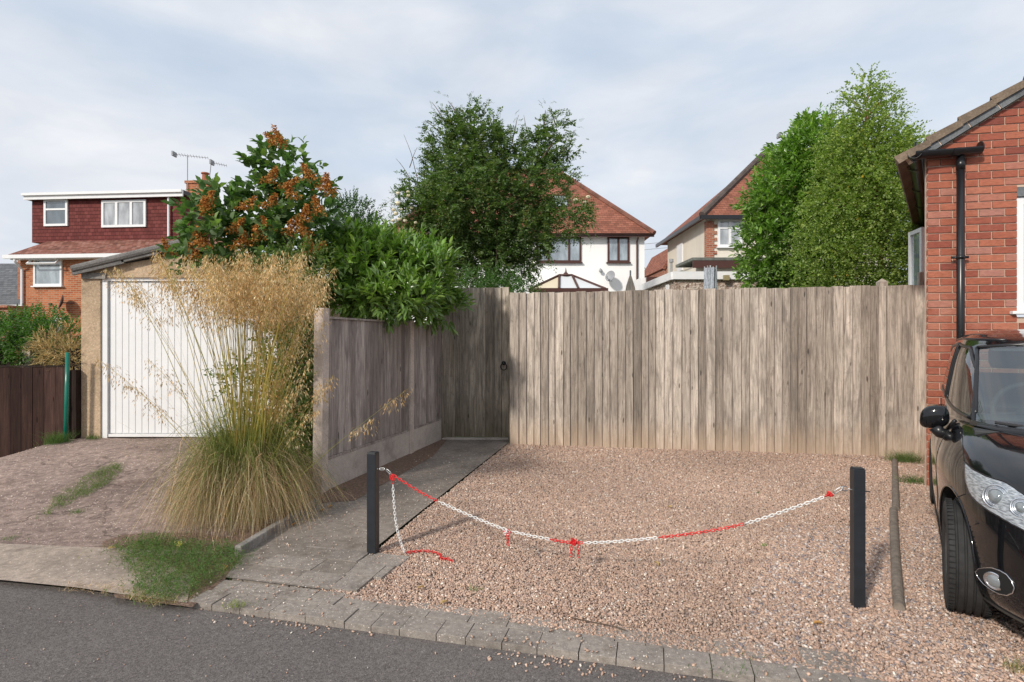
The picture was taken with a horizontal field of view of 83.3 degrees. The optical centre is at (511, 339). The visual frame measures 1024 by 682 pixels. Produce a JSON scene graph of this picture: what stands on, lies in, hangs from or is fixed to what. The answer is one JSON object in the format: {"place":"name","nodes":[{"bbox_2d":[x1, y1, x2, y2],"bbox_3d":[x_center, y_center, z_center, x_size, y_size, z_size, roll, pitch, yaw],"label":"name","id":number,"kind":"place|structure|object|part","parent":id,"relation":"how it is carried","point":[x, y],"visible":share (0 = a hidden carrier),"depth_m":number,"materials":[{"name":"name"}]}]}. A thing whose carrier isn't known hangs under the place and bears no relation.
{"place":"outdoors","nodes":[
{"label":"outdoors","id":0,"kind":"place"},
{"bbox_2d":[0,544,225,602],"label":"apron","id":1,"kind":"object","parent":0,"point":[46,564],"visible":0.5,"depth_m":3.76,"materials":[{"name":"concrete"}]},
{"bbox_2d":[2,151,233,359],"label":"dormer house","id":2,"kind":"structure","parent":0,"point":[69,229],"depth_m":22.57,"materials":[{"name":"red brick"}]},
{"bbox_2d":[25,259,63,286],"bbox_3d":[-17.633,-2.527,21.719,1.256,1.107,0.354,0,0,5],"label":"window","id":3,"kind":"structure","parent":2,"relation":"in","point":[46,273],"depth_m":21.86,"materials":[{"name":"white plastic"}]},
{"bbox_2d":[0,437,313,546],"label":"driveway","id":4,"kind":"structure","parent":0,"point":[21,479],"depth_m":5.35,"materials":[{"name":"beige gravel"}]},
{"bbox_2d":[0,365,80,456],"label":"brown fence","id":5,"kind":"object","parent":4,"relation":"on","point":[32,400],"visible":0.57,"depth_m":7.00,"materials":[{"name":"brown wood"}]},
{"bbox_2d":[22,317,80,369],"bbox_3d":[-5.794,0.600,7.376,0.812,1.803,1.213,0,0,-40],"label":"dry bamboo","id":6,"kind":"object","parent":4,"relation":"on","point":[56,337],"visible":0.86,"depth_m":7.32,"materials":[{"name":"beige plant"}]},
{"bbox_2d":[29,427,85,445],"bbox_3d":[-5.435,1.172,6.888,0.695,0.207,0.542,0,0,25],"label":"grass tuft","id":7,"kind":"object","parent":4,"relation":"on","point":[58,438],"visible":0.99,"depth_m":6.83,"materials":[{"name":"green plant"}]},
{"bbox_2d":[63,352,69,441],"bbox_3d":[-5.357,0.730,6.930,0.069,1.141,0.044,0,0,0],"label":"green pole","id":8,"kind":"object","parent":4,"relation":"on","point":[66,390],"visible":0.79,"depth_m":6.91,"materials":[{"name":"metal"}]},
{"bbox_2d":[68,508,87,513],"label":"grass tuft","id":9,"kind":"object","parent":4,"relation":"on","point":[76,510],"visible":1,"depth_m":4.87,"materials":[{"name":"green plant"}]},
{"bbox_2d":[36,462,124,516],"bbox_3d":[-4.030,1.371,5.387,0.519,0.213,1.373,0,0,0],"label":"grass strip","id":10,"kind":"object","parent":4,"relation":"on","point":[95,481],"depth_m":5.43,"materials":[{"name":"green plant"}]},
{"bbox_2d":[86,434,98,439],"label":"grass tuft","id":11,"kind":"object","parent":4,"relation":"on","point":[90,437],"visible":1,"depth_m":7.04,"materials":[{"name":"green plant"}]},
{"bbox_2d":[47,437,170,595],"bbox_3d":[-3.444,1.346,5.341,0.842,0.309,4.760,0,0,-31],"label":"dry straw","id":12,"kind":"object","parent":4,"relation":"on","point":[105,588],"visible":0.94,"depth_m":3.46,"materials":[{"name":"beige plant"}]},
{"bbox_2d":[70,239,378,437],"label":"garage","id":13,"kind":"structure","parent":4,"relation":"on","point":[113,335],"depth_m":7.18,"materials":[{"name":"concrete"}]},
{"bbox_2d":[110,281,271,433],"bbox_3d":[-4.002,0.230,7.200,2.035,1.900,0.040,0,0,0],"label":"door","id":14,"kind":"structure","parent":13,"relation":"in","point":[131,346],"depth_m":7.18,"materials":[{"name":"white paint"}]},
{"bbox_2d":[77,248,411,551],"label":"feather grass","id":15,"kind":"object","parent":4,"relation":"on","point":[246,474],"depth_m":4.57,"materials":[{"name":"beige plant"}]},
{"bbox_2d":[0,440,491,602],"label":"grit","id":16,"kind":"object","parent":4,"relation":"on","point":[286,536],"visible":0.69,"depth_m":4.80,"materials":[{"name":"gravel"}]},
{"bbox_2d":[100,532,238,606],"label":"weed soil","id":17,"kind":"structure","parent":0,"point":[106,543],"depth_m":4.02,"materials":[{"name":"brown soil"}]},
{"bbox_2d":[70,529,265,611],"bbox_3d":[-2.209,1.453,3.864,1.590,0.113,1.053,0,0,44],"label":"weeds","id":18,"kind":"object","parent":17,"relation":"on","point":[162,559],"visible":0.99,"depth_m":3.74,"materials":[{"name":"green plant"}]},
{"bbox_2d":[6,436,509,593],"bbox_3d":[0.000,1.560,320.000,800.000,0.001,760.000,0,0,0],"label":"ground","id":19,"kind":"structure","parent":0,"point":[395,532],"depth_m":4.74,"materials":[{"name":"grey concrete"}]},
{"bbox_2d":[0,261,19,305],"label":"slate house","id":20,"kind":"structure","parent":19,"relation":"on","point":[9,284],"depth_m":34.45,"materials":[{"name":"grey stone"}]},
{"bbox_2d":[0,305,30,364],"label":"brick wall","id":21,"kind":"structure","parent":19,"relation":"on","point":[5,308],"depth_m":19.72,"materials":[{"name":"red brick"}]},
{"bbox_2d":[0,301,80,364],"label":"green hedge","id":22,"kind":"object","parent":19,"relation":"on","point":[13,337],"visible":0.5,"depth_m":8.51,"materials":[{"name":"green plant"}]},
{"bbox_2d":[0,341,80,434],"bbox_3d":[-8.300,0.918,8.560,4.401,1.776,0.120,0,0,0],"label":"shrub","id":23,"kind":"object","parent":19,"relation":"on","point":[29,353],"visible":0.03,"depth_m":8.59,"materials":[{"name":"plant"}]},
{"bbox_2d":[155,124,349,397],"bbox_3d":[-3.006,-0.877,6.742,2.130,3.255,1.269,0,0,-14],"label":"lilac","id":24,"kind":"object","parent":19,"relation":"on","point":[266,224],"visible":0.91,"depth_m":6.58,"materials":[{"name":"matte leaf"},{"name":"bark"},{"name":"dried flower petals"}]},
{"bbox_2d":[182,232,340,475],"bbox_3d":[-2.760,0.205,6.172,2.094,2.788,1.423,0,0,16],"label":"tangled shrub","id":25,"kind":"object","parent":19,"relation":"on","point":[291,252],"visible":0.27,"depth_m":5.96,"materials":[{"name":"green plant"}]},
{"bbox_2d":[235,499,320,555],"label":"edging kerb","id":26,"kind":"structure","parent":19,"relation":"on","point":[268,532],"depth_m":4.32,"materials":[{"name":"concrete"}]},
{"bbox_2d":[227,439,446,551],"bbox_3d":[-1.506,1.484,6.384,0.600,0.001,4.860,0,0,12],"label":"soil strip","id":27,"kind":"object","parent":19,"relation":"on","point":[358,485],"visible":0.56,"depth_m":5.88,"materials":[{"name":"brown soil"}]},
{"bbox_2d":[312,305,454,492],"bbox_3d":[-1.390,0.420,7.128,0.315,2.201,3.303,0,0,14],"label":"panel fence","id":28,"kind":"object","parent":27,"relation":"on","point":[372,365],"visible":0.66,"depth_m":6.61,"materials":[{"name":"wood"}]},
{"bbox_2d":[313,188,385,293],"bbox_3d":[-3.405,-0.827,11.984,1.902,4.667,1.588,0,0,0],"label":"dark bush","id":29,"kind":"object","parent":19,"relation":"on","point":[349,202],"visible":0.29,"depth_m":11.81,"materials":[{"name":"green plant"}]},
{"bbox_2d":[293,210,476,335],"bbox_3d":[-1.634,-0.074,7.523,2.064,3.170,2.467,0,0,15],"label":"laurel hedge","id":30,"kind":"object","parent":19,"relation":"on","point":[377,264],"visible":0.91,"depth_m":7.05,"materials":[{"name":"green plant"}]},
{"bbox_2d":[382,91,598,294],"bbox_3d":[-0.480,-2.181,13.266,5.086,7.368,3.813,0,0,0],"label":"leafy tree","id":31,"kind":"object","parent":19,"relation":"on","point":[460,193],"visible":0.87,"depth_m":12.73,"materials":[{"name":"green plant"}]},
{"bbox_2d":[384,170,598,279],"bbox_3d":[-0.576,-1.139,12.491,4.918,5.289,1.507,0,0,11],"label":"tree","id":32,"kind":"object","parent":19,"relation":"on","point":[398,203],"visible":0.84,"depth_m":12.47,"materials":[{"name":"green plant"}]},
{"bbox_2d":[451,256,546,293],"bbox_3d":[-0.239,0.035,9.982,2.003,2.940,1.490,0,0,25],"label":"garden shrub","id":33,"kind":"object","parent":19,"relation":"on","point":[494,283],"visible":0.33,"depth_m":9.79,"materials":[{"name":"green plant"}]},
{"bbox_2d":[528,268,607,292],"bbox_3d":[2.261,-0.605,21.830,3.373,4.209,3.300,0,0,0],"label":"conservatory","id":34,"kind":"object","parent":19,"relation":"on","point":[564,282],"visible":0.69,"depth_m":20.71,"materials":[{"name":"beige"}]},
{"bbox_2d":[625,270,634,290],"bbox_3d":[3.494,-0.264,17.000,0.353,3.528,0.353,0,0,-23],"label":"closed parasol","id":35,"kind":"object","parent":19,"relation":"on","point":[630,285],"visible":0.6,"depth_m":16.92,"materials":[{"name":"beige fabric"}]},
{"bbox_2d":[633,277,656,289],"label":"white outbuilding","id":36,"kind":"structure","parent":19,"relation":"on","point":[638,282],"depth_m":19.02,"materials":[{"name":"white paint"}]},
{"bbox_2d":[644,249,667,277],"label":"brick house","id":37,"kind":"structure","parent":19,"relation":"on","point":[657,265],"depth_m":36.14,"materials":[{"name":"red brick"}]},
{"bbox_2d":[639,271,778,290],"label":"flat roof outbuilding","id":38,"kind":"structure","parent":19,"relation":"on","point":[683,280],"depth_m":15.00,"materials":[{"name":"white plastic"}]},
{"bbox_2d":[704,265,716,289],"bbox_3d":[4.130,-0.017,12.000,0.266,3.033,0.266,0,0,0],"label":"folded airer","id":39,"kind":"object","parent":19,"relation":"on","point":[710,276],"visible":0.4,"depth_m":11.90,"materials":[{"name":"metal"}]},
{"bbox_2d":[676,257,782,270],"bbox_3d":[8.056,-0.661,20.914,3.644,4.322,2.092,0,0,0],"label":"extension","id":40,"kind":"object","parent":19,"relation":"on","point":[701,263],"visible":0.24,"depth_m":19.91,"materials":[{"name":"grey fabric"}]},
{"bbox_2d":[656,133,889,283],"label":"cream house","id":41,"kind":"structure","parent":19,"relation":"on","point":[704,231],"depth_m":22.57,"materials":[{"name":"beige paint"}]},
{"bbox_2d":[669,259,673,271],"bbox_3d":[6.640,-0.917,24.000,0.166,4.833,0.166,0,0,23],"label":"vent pipe","id":42,"kind":"object","parent":41,"relation":"attached to","point":[671,261],"visible":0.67,"depth_m":23.98,"materials":[{"name":"grey paint"}]},
{"bbox_2d":[677,243,682,270],"bbox_3d":[7.431,-3.600,25.500,0.050,1.200,0.800,0,0,0],"label":"side window","id":43,"kind":"structure","parent":41,"relation":"in","point":[679,247],"depth_m":25.46,"materials":[{"name":"white plastic"}]},
{"bbox_2d":[716,219,742,247],"bbox_3d":[8.311,-4.021,21.938,1.029,1.101,0.116,0,0,0],"label":"window","id":44,"kind":"structure","parent":41,"relation":"in","point":[724,235],"depth_m":21.97,"materials":[{"name":"white plastic"}]},
{"bbox_2d":[728,102,889,287],"bbox_3d":[5.851,-1.577,11.480,3.213,6.179,2.824,0,0,0],"label":"tall laurel","id":45,"kind":"object","parent":19,"relation":"on","point":[768,204],"visible":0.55,"depth_m":10.96,"materials":[{"name":"green plant"}]},
{"bbox_2d":[772,61,934,286],"bbox_3d":[6.005,-1.581,9.758,3.013,6.166,2.231,0,0,-22],"label":"birch","id":46,"kind":"object","parent":19,"relation":"on","point":[879,171],"visible":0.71,"depth_m":9.46,"materials":[{"name":"green plant"}]},
{"bbox_2d":[894,77,1023,486],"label":"brick house","id":47,"kind":"structure","parent":19,"relation":"on","point":[962,180],"depth_m":5.72,"materials":[{"name":"brick"}]},
{"bbox_2d":[1010,197,1023,314],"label":"window","id":48,"kind":"structure","parent":47,"relation":"in","point":[1020,200],"depth_m":5.66,"materials":[{"name":"white plastic"}]},
{"bbox_2d":[0,580,732,681],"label":"road","id":49,"kind":"structure","parent":0,"point":[157,649],"depth_m":2.81,"materials":[{"name":"grey asphalt"}]},
{"bbox_2d":[3,565,1023,681],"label":"loose chippings","id":50,"kind":"object","parent":49,"relation":"on","point":[489,658],"visible":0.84,"depth_m":2.83,"materials":[{"name":"gravel"}]},
{"bbox_2d":[226,440,508,589],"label":"path","id":51,"kind":"structure","parent":0,"point":[470,451],"depth_m":4.83,"materials":[{"name":"concrete"}]},
{"bbox_2d":[367,451,378,553],"bbox_3d":[-0.972,1.169,4.030,0.064,0.761,0.064,0,0,14],"label":"chain post","id":52,"kind":"object","parent":51,"relation":"on","point":[372,503],"visible":0.77,"depth_m":4.00,"materials":[{"name":"black plastic"}]},
{"bbox_2d":[0,0,1023,316],"label":"sky","id":53,"kind":"structure","parent":0,"point":[672,100],"materials":[{"name":"white"}]},
{"bbox_2d":[393,168,655,321],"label":"white house","id":54,"kind":"structure","parent":0,"point":[611,257],"depth_m":23.50,"materials":[{"name":"white paint"}]},
{"bbox_2d":[536,237,582,262],"bbox_3d":[1.906,-3.631,23.438,1.928,1.094,0.116,0,0,0],"label":"window","id":55,"kind":"structure","parent":54,"relation":"in","point":[572,254],"depth_m":23.47,"materials":[{"name":"glass"}]},
{"bbox_2d":[606,237,630,262],"bbox_3d":[4.334,-3.631,23.438,0.988,1.094,0.116,0,0,0],"label":"window","id":56,"kind":"structure","parent":54,"relation":"in","point":[617,247],"depth_m":23.47,"materials":[{"name":"glass"}]},
{"bbox_2d":[189,546,887,681],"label":"pavement","id":57,"kind":"structure","parent":0,"point":[367,615],"depth_m":3.01,"materials":[{"name":"concrete"}]},
{"bbox_2d":[218,597,258,610],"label":"grass tuft","id":58,"kind":"object","parent":57,"relation":"on","point":[238,604],"visible":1,"depth_m":3.21,"materials":[{"name":"green plant"}]},
{"bbox_2d":[326,442,1023,681],"bbox_3d":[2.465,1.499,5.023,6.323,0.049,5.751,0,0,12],"label":"gravel","id":59,"kind":"structure","parent":0,"point":[826,551],"depth_m":3.94,"materials":[{"name":"beige gravel"}]},
{"bbox_2d":[571,617,625,630],"bbox_3d":[0.448,1.479,2.998,0.298,0.008,0.012,0,0,27],"label":"thin twig","id":60,"kind":"object","parent":59,"relation":"on","point":[598,623],"visible":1,"depth_m":3.00,"materials":[{"name":"brown wood"}]},
{"bbox_2d":[508,272,924,457],"bbox_3d":[2.718,0.333,7.807,5.731,2.386,0.389,0,0,12],"label":"board fence","id":61,"kind":"object","parent":59,"relation":"on","point":[832,370],"visible":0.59,"depth_m":7.71,"materials":[{"name":"beige wood"}]},
{"bbox_2d":[442,287,515,439],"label":"garden gate","id":62,"kind":"structure","parent":61,"relation":"attached to","point":[481,374],"depth_m":8.63,"materials":[{"name":"grey wood"}]},
{"bbox_2d":[850,466,865,608],"bbox_3d":[1.938,1.135,3.230,0.060,0.831,0.060,0,0,10],"label":"chain post","id":63,"kind":"object","parent":59,"relation":"on","point":[858,537],"visible":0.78,"depth_m":3.20,"materials":[{"name":"black plastic"}]},
{"bbox_2d":[377,468,869,557],"bbox_3d":[0.497,1.105,3.626,3.124,0.554,0.060,0,0,15],"label":"barrier chain","id":64,"kind":"object","parent":63,"relation":"hanging from","point":[573,541],"visible":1,"depth_m":3.60,"materials":[{"name":"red plastic"}]},
{"bbox_2d":[389,474,452,561],"bbox_3d":[-0.603,1.216,3.981,0.473,0.559,0.136,0,0,17],"label":"loose chain end","id":65,"kind":"object","parent":64,"relation":"hanging from","point":[440,555],"visible":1,"depth_m":3.98,"materials":[{"name":"white plastic"}]},
{"bbox_2d":[892,458,899,511],"bbox_3d":[4.003,1.480,6.016,0.062,0.063,2.432,0,0,33],"label":"edging log","id":66,"kind":"object","parent":59,"relation":"on","point":[895,493],"visible":0.98,"depth_m":5.70,"materials":[{"name":"beige wood"}]},
{"bbox_2d":[889,507,905,611],"bbox_3d":[2.717,1.480,4.083,0.064,0.063,2.184,0,0,33],"label":"edging log","id":67,"kind":"object","parent":59,"relation":"on","point":[898,600],"visible":1,"depth_m":3.73,"materials":[{"name":"brown wood"}]},
{"bbox_2d":[875,449,924,463],"bbox_3d":[4.806,1.425,7.033,0.819,0.132,0.550,0,0,0],"label":"grass tuft","id":68,"kind":"object","parent":59,"relation":"on","point":[908,458],"visible":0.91,"depth_m":7.00,"materials":[{"name":"green plant"}]},
{"bbox_2d":[891,474,924,485],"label":"grass tuft","id":69,"kind":"object","parent":59,"relation":"on","point":[910,480],"visible":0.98,"depth_m":5.99,"materials":[{"name":"green plant"}]},
{"bbox_2d":[919,329,1023,623],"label":"parked car","id":70,"kind":"object","parent":59,"relation":"on","point":[974,422],"visible":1,"depth_m":3.09,"materials":[{"name":"black paint"}]},
{"bbox_3d":[3.643,0.239,4.794,0.112,0.429,0.933,0,0,34],"label":"side window","id":71,"kind":"part","parent":70,"relation":"part of","materials":[{"name":"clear glass"}]},
{"bbox_3d":[3.085,0.266,3.938,0.138,0.467,0.941,0,0,32],"label":"side window","id":72,"kind":"part","parent":70,"relation":"part of","materials":[{"name":"black glass"}]},
{"bbox_2d":[989,655,1023,673],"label":"grass tuft","id":73,"kind":"object","parent":59,"relation":"on","point":[1016,667],"visible":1,"depth_m":2.60,"materials":[{"name":"green plant"}]},
{"bbox_2d":[675,649,768,676],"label":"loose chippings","id":74,"kind":"object","parent":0,"point":[733,664],"visible":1,"depth_m":2.61,"materials":[{"name":"beige gravel"}]}
]}

